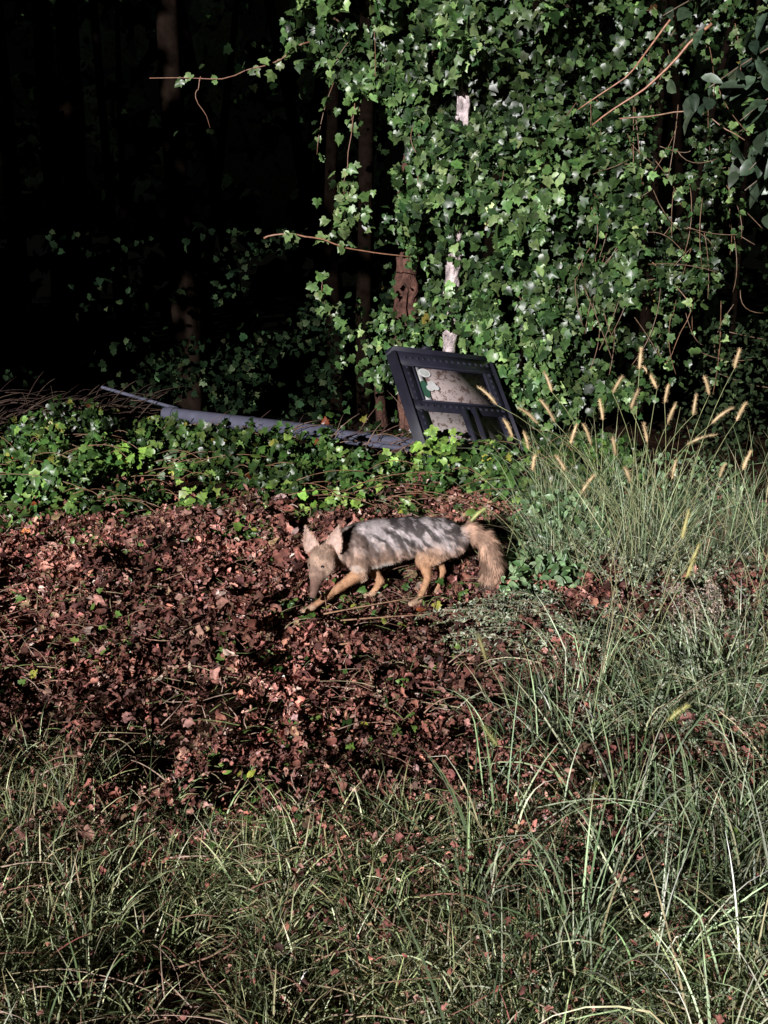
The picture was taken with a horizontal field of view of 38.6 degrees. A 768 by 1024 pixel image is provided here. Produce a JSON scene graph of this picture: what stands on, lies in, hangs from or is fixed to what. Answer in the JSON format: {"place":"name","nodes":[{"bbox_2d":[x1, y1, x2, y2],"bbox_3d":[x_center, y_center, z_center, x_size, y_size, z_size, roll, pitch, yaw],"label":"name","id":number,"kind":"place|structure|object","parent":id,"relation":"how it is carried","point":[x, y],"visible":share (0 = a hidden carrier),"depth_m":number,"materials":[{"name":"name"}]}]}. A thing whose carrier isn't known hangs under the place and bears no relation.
{"place":"outdoors","nodes":[
{"label":"outdoors","id":0,"kind":"place"},
{"bbox_2d":[0,517,767,1023],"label":"lawn grass","id":1,"kind":"structure","parent":0,"point":[188,887],"depth_m":2.70,"materials":[{"name":"green plant"}]},
{"bbox_2d":[0,235,767,1023],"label":"ground","id":2,"kind":"structure","parent":0,"point":[658,421],"depth_m":3.98,"materials":[{"name":"soil"}]},
{"bbox_2d":[0,371,416,470],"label":"brush pile","id":3,"kind":"object","parent":2,"relation":"on","point":[139,407],"visible":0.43,"depth_m":8.70,"materials":[{"name":"brown plant"}]},
{"bbox_2d":[101,346,526,460],"bbox_3d":[-0.568,-0.930,8.268,3.624,0.833,1.098,12,19,37],"label":"fallen sign","id":4,"kind":"object","parent":2,"relation":"on","point":[441,391],"visible":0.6,"depth_m":7.47,"materials":[{"name":"metal"}]},
{"bbox_2d":[0,472,767,1023],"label":"leaf litter","id":5,"kind":"object","parent":2,"relation":"on","point":[76,558],"visible":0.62,"depth_m":4.19,"materials":[{"name":"brown plant"}]},
{"bbox_2d":[0,0,767,421],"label":"background forest","id":6,"kind":"object","parent":2,"relation":"on","point":[62,342],"visible":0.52,"depth_m":18.80,"materials":[{"name":"black plant"}]},
{"bbox_2d":[0,394,767,866],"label":"ground ivy","id":7,"kind":"object","parent":2,"relation":"on","point":[70,436],"visible":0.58,"depth_m":6.75,"materials":[{"name":"green plant"}]},
{"bbox_2d":[0,495,767,1023],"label":"fallen twigs","id":8,"kind":"object","parent":2,"relation":"on","point":[118,781],"visible":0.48,"depth_m":3.25,"materials":[{"name":"brown wood"}]},
{"bbox_2d":[298,515,506,613],"bbox_3d":[0.075,0.225,4.974,0.982,0.455,0.304,-5,16,-16],"label":"coyote","id":9,"kind":"object","parent":2,"relation":"on","point":[361,550],"visible":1,"depth_m":4.92,"materials":[{"name":"fur"}]},
{"bbox_2d":[149,15,744,385],"bbox_3d":[0.407,-2.100,7.674,4.013,2.423,0.547,1,15,3],"label":"wild grapevine","id":10,"kind":"object","parent":2,"relation":"on","point":[346,215],"visible":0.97,"depth_m":7.74,"materials":[{"name":"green plant"}]},
{"bbox_2d":[442,4,472,352],"bbox_3d":[0.530,-2.057,8.059,0.274,3.605,0.184,13,20,40],"label":"pale dead tree","id":11,"kind":"object","parent":2,"relation":"on","point":[463,109],"visible":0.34,"depth_m":8.05,"materials":[{"name":"white wood"}]},
{"bbox_2d":[279,0,767,449],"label":"ivy covered tree","id":12,"kind":"object","parent":2,"relation":"on","point":[581,202],"visible":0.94,"depth_m":7.71,"materials":[{"name":"green plant"}]},
{"bbox_2d":[328,407,767,1023],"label":"tall grass","id":13,"kind":"structure","parent":2,"relation":"on","point":[694,701],"depth_m":3.10,"materials":[{"name":"green plant"}]},
{"bbox_2d":[410,435,766,613],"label":"honeysuckle bush","id":14,"kind":"object","parent":2,"relation":"on","point":[494,469],"visible":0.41,"depth_m":5.48,"materials":[{"name":"green plant"}]},
{"bbox_2d":[414,533,767,1015],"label":"mugwort weeds","id":15,"kind":"object","parent":2,"relation":"on","point":[504,616],"visible":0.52,"depth_m":4.18,"materials":[{"name":"green plant"}]},
{"bbox_2d":[468,347,767,775],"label":"foxtail grass","id":16,"kind":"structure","parent":2,"relation":"on","point":[682,536],"depth_m":5.15,"materials":[{"name":"green plant"}]},
{"bbox_2d":[653,315,767,471],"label":"shrub","id":17,"kind":"object","parent":2,"relation":"on","point":[739,425],"visible":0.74,"depth_m":8.09,"materials":[{"name":"green plant"}]},
{"bbox_2d":[0,0,767,234],"label":"sky","id":18,"kind":"structure","parent":0,"point":[272,209],"materials":[{"name":"black"}]},
{"bbox_2d":[656,0,767,228],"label":"magnolia branch","id":19,"kind":"object","parent":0,"point":[757,159],"visible":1,"depth_m":5.92,"materials":[{"name":"green plant"}]}
]}

